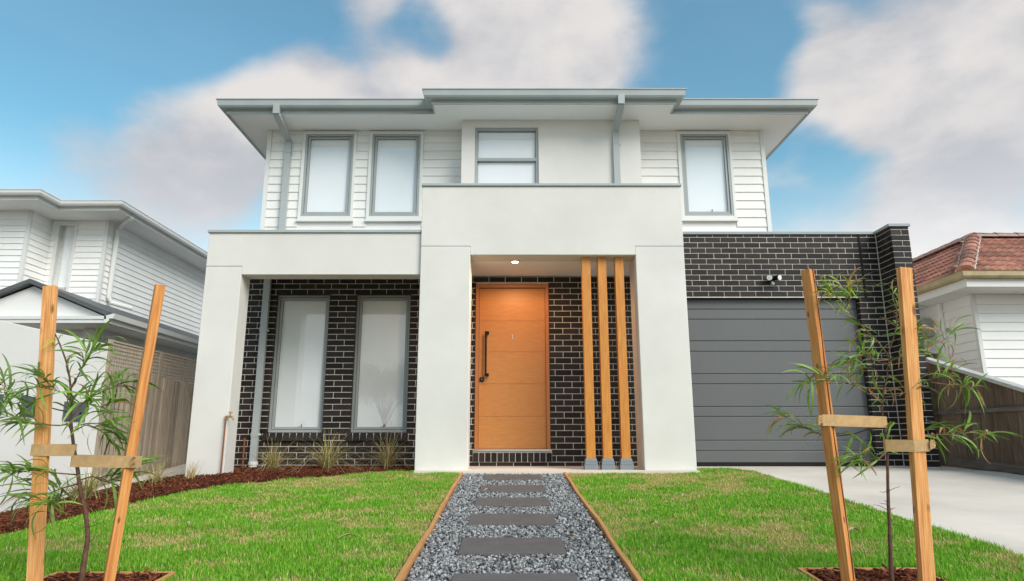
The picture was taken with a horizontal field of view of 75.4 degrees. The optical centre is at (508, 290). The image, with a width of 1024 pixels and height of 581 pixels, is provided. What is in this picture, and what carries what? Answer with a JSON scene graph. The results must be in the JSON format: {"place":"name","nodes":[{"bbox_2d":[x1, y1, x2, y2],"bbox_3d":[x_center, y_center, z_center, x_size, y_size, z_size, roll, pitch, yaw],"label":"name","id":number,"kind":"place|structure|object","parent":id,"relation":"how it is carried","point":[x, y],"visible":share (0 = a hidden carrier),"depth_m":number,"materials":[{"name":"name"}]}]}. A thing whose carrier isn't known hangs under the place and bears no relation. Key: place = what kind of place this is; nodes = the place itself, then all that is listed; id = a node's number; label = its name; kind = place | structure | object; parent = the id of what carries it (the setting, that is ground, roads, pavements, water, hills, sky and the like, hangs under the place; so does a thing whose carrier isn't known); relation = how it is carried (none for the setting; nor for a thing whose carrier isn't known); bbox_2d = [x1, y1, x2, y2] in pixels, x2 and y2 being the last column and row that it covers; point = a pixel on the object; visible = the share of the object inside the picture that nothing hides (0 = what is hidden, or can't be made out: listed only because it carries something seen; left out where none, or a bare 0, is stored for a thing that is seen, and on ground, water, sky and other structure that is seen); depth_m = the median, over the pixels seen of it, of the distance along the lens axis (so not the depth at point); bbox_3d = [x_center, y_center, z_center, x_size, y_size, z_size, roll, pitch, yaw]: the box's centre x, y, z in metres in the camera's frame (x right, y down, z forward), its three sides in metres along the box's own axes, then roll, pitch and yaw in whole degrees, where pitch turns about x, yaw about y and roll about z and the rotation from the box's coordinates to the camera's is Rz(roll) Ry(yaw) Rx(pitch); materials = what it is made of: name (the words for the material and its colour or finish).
{"place":"outdoors","nodes":[
{"label":"outdoors","id":0,"kind":"place"},
{"bbox_2d":[93,464,185,490],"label":"side path","id":1,"kind":"structure","parent":0,"point":[173,471],"depth_m":8.96,"materials":[{"name":"concrete"}]},
{"bbox_2d":[0,467,1023,580],"bbox_3d":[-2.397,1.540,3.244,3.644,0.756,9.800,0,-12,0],"label":"lawn","id":2,"kind":"structure","parent":0,"point":[310,537],"depth_m":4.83,"materials":[{"name":"green plant"}]},
{"bbox_2d":[43,568,175,580],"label":"planting pit","id":3,"kind":"object","parent":2,"relation":"on","point":[146,575],"visible":0.77,"depth_m":3.45,"materials":[{"name":"brown wood"}]},
{"bbox_2d":[26,285,57,580],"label":"timber stake","id":4,"kind":"object","parent":3,"relation":"in","point":[36,546],"visible":0.9,"depth_m":3.37,"materials":[{"name":"brown wood"}]},
{"bbox_2d":[30,444,76,455],"bbox_3d":[-2.314,0.812,3.371,0.203,0.060,0.050,1,-13,-7],"label":"tree tie","id":5,"kind":"object","parent":4,"relation":"attached to","point":[53,449],"visible":1,"depth_m":3.35,"materials":[{"name":"beige fabric"}]},
{"bbox_2d":[0,319,169,580],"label":"sapling","id":6,"kind":"object","parent":3,"relation":"in","point":[29,467],"visible":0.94,"depth_m":3.35,"materials":[{"name":"green plant"}]},
{"bbox_2d":[103,284,165,580],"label":"timber stake","id":7,"kind":"object","parent":3,"relation":"in","point":[112,559],"visible":0.98,"depth_m":3.41,"materials":[{"name":"brown wood"}]},
{"bbox_2d":[70,455,141,467],"bbox_3d":[-2.053,0.872,3.381,0.354,0.064,0.095,0,-12,0],"label":"tree tie","id":8,"kind":"object","parent":7,"relation":"attached to","point":[111,461],"visible":0.98,"depth_m":3.36,"materials":[{"name":"beige fabric"}]},
{"bbox_2d":[0,0,1023,257],"label":"sky","id":9,"kind":"structure","parent":0,"point":[917,119],"materials":[{"name":"blue"}]},
{"bbox_2d":[405,473,632,580],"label":"gravel path","id":10,"kind":"structure","parent":0,"point":[511,559],"depth_m":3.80,"materials":[{"name":"grey gravel"}]},
{"bbox_2d":[458,537,565,557],"bbox_3d":[0.024,1.624,4.175,0.650,0.067,0.425,0,-12,0],"label":"paver","id":11,"kind":"object","parent":10,"relation":"on","point":[513,546],"visible":0.8,"depth_m":4.13,"materials":[{"name":"grey concrete"}]},
{"bbox_2d":[468,514,556,527],"bbox_3d":[0.030,1.758,5.044,0.650,0.067,0.420,0,-12,0],"label":"paver","id":12,"kind":"object","parent":10,"relation":"on","point":[518,520],"visible":0.8,"depth_m":5.01,"materials":[{"name":"grey concrete"}]},
{"bbox_2d":[474,497,550,507],"bbox_3d":[0.036,1.883,5.851,0.650,0.067,0.420,0,-12,0],"label":"paver","id":13,"kind":"object","parent":10,"relation":"on","point":[495,502],"visible":0.8,"depth_m":5.83,"materials":[{"name":"grey concrete"}]},
{"bbox_2d":[483,475,541,480],"bbox_3d":[0.050,2.145,7.550,0.650,0.067,0.420,0,-12,0],"label":"paver","id":14,"kind":"object","parent":10,"relation":"on","point":[510,477],"visible":0.76,"depth_m":7.49,"materials":[{"name":"grey concrete"}]},
{"bbox_2d":[480,485,546,492],"bbox_3d":[0.048,2.006,6.654,0.650,0.067,0.420,0,-12,0],"label":"paver","id":15,"kind":"object","parent":10,"relation":"on","point":[517,488],"visible":0.76,"depth_m":6.63,"materials":[{"name":"grey concrete"}]},
{"bbox_2d":[452,573,577,580],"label":"paver","id":16,"kind":"object","parent":10,"relation":"on","point":[514,577],"visible":1,"depth_m":3.44,"materials":[{"name":"grey concrete"}]},
{"bbox_2d":[95,465,971,522],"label":"ground","id":17,"kind":"structure","parent":0,"point":[782,465],"depth_m":10.87,"materials":[{"name":"concrete"}]},
{"bbox_2d":[0,320,107,512],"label":"boundary wall","id":18,"kind":"structure","parent":17,"relation":"on","point":[19,345],"depth_m":7.06,"materials":[{"name":"white paint"}]},
{"bbox_2d":[0,189,207,459],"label":"neighbour house","id":19,"kind":"structure","parent":17,"relation":"on","point":[99,262],"depth_m":12.25,"materials":[{"name":"paint"}]},
{"bbox_2d":[48,223,78,291],"bbox_3d":[-8.238,-0.497,12.254,0.395,1.560,0.085,0,-12,0],"label":"window","id":20,"kind":"structure","parent":19,"relation":"in","point":[70,241],"depth_m":12.29,"materials":[{"name":"glass"}]},
{"bbox_2d":[91,339,196,486],"bbox_3d":[-5.053,2.115,10.957,0.095,1.800,5.759,0,-12,0],"label":"paling fence","id":21,"kind":"object","parent":17,"relation":"on","point":[179,395],"visible":0.43,"depth_m":9.43,"materials":[{"name":"beige wood"}]},
{"bbox_2d":[0,464,414,535],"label":"mulch bed","id":22,"kind":"object","parent":17,"relation":"on","point":[199,488],"visible":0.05,"depth_m":7.29,"materials":[{"name":"brown wood"}]},
{"bbox_2d":[59,478,81,497],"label":"tussock grass","id":23,"kind":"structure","parent":22,"relation":"on","point":[71,494],"depth_m":7.27,"materials":[{"name":"plant"}]},
{"bbox_2d":[28,465,147,504],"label":"tussock grass","id":24,"kind":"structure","parent":22,"relation":"on","point":[88,489],"depth_m":6.79,"materials":[{"name":"green plant"}]},
{"bbox_2d":[116,460,194,484],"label":"tussock grass","id":25,"kind":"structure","parent":22,"relation":"on","point":[158,472],"depth_m":7.89,"materials":[{"name":"plant"}]},
{"bbox_2d":[179,459,207,478],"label":"tussock grass","id":26,"kind":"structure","parent":22,"relation":"on","point":[190,474],"depth_m":7.92,"materials":[{"name":"beige plant"}]},
{"bbox_2d":[242,438,245,466],"bbox_3d":[-3.780,2.402,9.434,0.024,0.580,0.024,5,-13,-22],"label":"copper pipe","id":27,"kind":"object","parent":22,"relation":"on","point":[243,452],"visible":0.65,"depth_m":9.45,"materials":[{"name":"brown metal"}]},
{"bbox_2d":[229,438,307,471],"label":"tussock grass","id":28,"kind":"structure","parent":22,"relation":"on","point":[271,461],"depth_m":8.76,"materials":[{"name":"plant"}]},
{"bbox_2d":[258,429,380,473],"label":"tussock grass","id":29,"kind":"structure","parent":22,"relation":"on","point":[328,462],"depth_m":8.58,"materials":[{"name":"plant"}]},
{"bbox_2d":[338,425,414,468],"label":"tussock grass","id":30,"kind":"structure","parent":22,"relation":"on","point":[385,462],"depth_m":8.84,"materials":[{"name":"green plant"}]},
{"bbox_2d":[394,472,462,580],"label":"timber edging","id":31,"kind":"object","parent":17,"relation":"on","point":[402,575],"visible":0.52,"depth_m":4.30,"materials":[{"name":"brown wood"}]},
{"bbox_2d":[413,466,699,474],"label":"porch slab","id":32,"kind":"structure","parent":17,"relation":"on","point":[522,469],"depth_m":8.02,"materials":[{"name":"concrete"}]},
{"bbox_2d":[185,88,940,476],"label":"house","id":33,"kind":"structure","parent":17,"relation":"on","point":[629,310],"depth_m":9.78,"materials":[{"name":"paint"}]},
{"bbox_2d":[220,412,233,472],"bbox_3d":[-3.479,1.958,8.173,0.134,0.902,0.028,-4,-13,17],"label":"garden tap","id":34,"kind":"object","parent":33,"relation":"attached to","point":[226,417],"visible":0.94,"depth_m":8.21,"materials":[{"name":"beige metal"}]},
{"bbox_2d":[268,295,329,431],"bbox_3d":[-3.101,1.080,9.916,0.802,2.046,0.100,0,-12,0],"label":"window","id":35,"kind":"structure","parent":33,"relation":"in","point":[300,350],"depth_m":9.91,"materials":[{"name":"white glass"}]},
{"bbox_2d":[296,131,357,221],"bbox_3d":[-2.875,-1.816,10.566,0.894,1.524,0.125,0,-12,0],"label":"window","id":36,"kind":"structure","parent":33,"relation":"in","point":[328,159],"depth_m":10.57,"materials":[{"name":"white glass"}]},
{"bbox_2d":[351,295,410,431],"bbox_3d":[-1.887,1.080,9.916,0.820,2.046,0.100,0,-12,0],"label":"window","id":37,"kind":"structure","parent":33,"relation":"in","point":[381,359],"depth_m":9.91,"materials":[{"name":"white glass"}]},
{"bbox_2d":[364,131,423,221],"bbox_3d":[-1.801,-1.816,10.566,0.895,1.524,0.125,0,-12,0],"label":"window","id":38,"kind":"structure","parent":33,"relation":"in","point":[395,160],"depth_m":10.57,"materials":[{"name":"white glass"}]},
{"bbox_2d":[475,128,538,182],"bbox_3d":[-0.025,-1.849,10.268,0.981,1.402,0.100,0,-12,0],"label":"window","id":39,"kind":"structure","parent":33,"relation":"in","point":[502,155],"depth_m":10.33,"materials":[{"name":"white glass"}]},
{"bbox_2d":[676,131,738,221],"bbox_3d":[3.155,-1.819,10.566,0.890,1.518,0.125,0,-12,0],"label":"window","id":40,"kind":"structure","parent":33,"relation":"in","point":[705,160],"depth_m":10.57,"materials":[{"name":"white glass"}]},
{"bbox_2d":[766,275,781,284],"bbox_3d":[4.030,-0.162,10.060,0.234,0.144,0.146,0,-12,0],"label":"sensor light","id":41,"kind":"object","parent":33,"relation":"attached to","point":[771,278],"visible":1,"depth_m":10.03,"materials":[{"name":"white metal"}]},
{"bbox_2d":[687,300,873,464],"bbox_3d":[3.865,1.314,9.931,3.060,2.519,0.037,0,-12,0],"label":"garage door","id":42,"kind":"structure","parent":33,"relation":"in","point":[740,350],"depth_m":9.90,"materials":[{"name":"metal"}]},
{"bbox_2d":[564,472,642,580],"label":"timber edging","id":43,"kind":"object","parent":17,"relation":"on","point":[629,566],"visible":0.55,"depth_m":4.47,"materials":[{"name":"brown wood"}]},
{"bbox_2d":[926,354,938,454],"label":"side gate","id":44,"kind":"structure","parent":17,"relation":"on","point":[933,355],"depth_m":11.22,"materials":[{"name":"wood"}]},
{"bbox_2d":[912,232,1023,384],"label":"neighbour house","id":45,"kind":"structure","parent":17,"relation":"on","point":[979,277],"depth_m":10.52,"materials":[{"name":"paint"}]},
{"bbox_2d":[920,318,934,338],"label":"wall unit","id":46,"kind":"structure","parent":45,"relation":"attached to","point":[928,322],"depth_m":11.49,"materials":[{"name":"grey metal"}]},
{"bbox_2d":[926,357,1023,475],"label":"raked fence","id":47,"kind":"object","parent":17,"relation":"on","point":[1004,408],"visible":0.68,"depth_m":8.55,"materials":[{"name":"brown wood"}]},
{"bbox_2d":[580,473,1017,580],"bbox_3d":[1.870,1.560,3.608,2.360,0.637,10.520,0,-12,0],"label":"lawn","id":48,"kind":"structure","parent":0,"point":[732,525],"depth_m":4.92,"materials":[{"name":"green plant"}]},
{"bbox_2d":[797,564,945,580],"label":"planting pit","id":49,"kind":"object","parent":48,"relation":"on","point":[863,573],"visible":0.73,"depth_m":3.50,"materials":[{"name":"brown wood"}]},
{"bbox_2d":[801,269,855,580],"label":"timber stake","id":50,"kind":"object","parent":49,"relation":"on","point":[841,527],"visible":0.94,"depth_m":3.42,"materials":[{"name":"orange wood"}]},
{"bbox_2d":[816,414,886,427],"bbox_3d":[1.795,0.682,3.453,0.393,0.067,0.084,0,-12,-2],"label":"tree tie","id":51,"kind":"object","parent":50,"relation":"attached to","point":[850,421],"visible":1,"depth_m":3.44,"materials":[{"name":"beige fabric"}]},
{"bbox_2d":[763,267,1021,580],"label":"sapling","id":52,"kind":"object","parent":49,"relation":"in","point":[829,291],"visible":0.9,"depth_m":3.50,"materials":[{"name":"green plant"}]},
{"bbox_2d":[896,267,935,580],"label":"timber stake","id":53,"kind":"object","parent":49,"relation":"on","point":[925,563],"visible":0.99,"depth_m":3.42,"materials":[{"name":"brown wood"}]},
{"bbox_2d":[883,439,935,451],"bbox_3d":[2.073,0.800,3.417,0.236,0.063,0.066,-3,-13,14],"label":"tree tie","id":54,"kind":"object","parent":53,"relation":"attached to","point":[905,445],"visible":0.86,"depth_m":3.40,"materials":[{"name":"beige fabric"}]},
{"bbox_2d":[697,466,1023,554],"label":"driveway","id":55,"kind":"structure","parent":0,"point":[985,505],"depth_m":6.38,"materials":[{"name":"concrete"}]}
]}

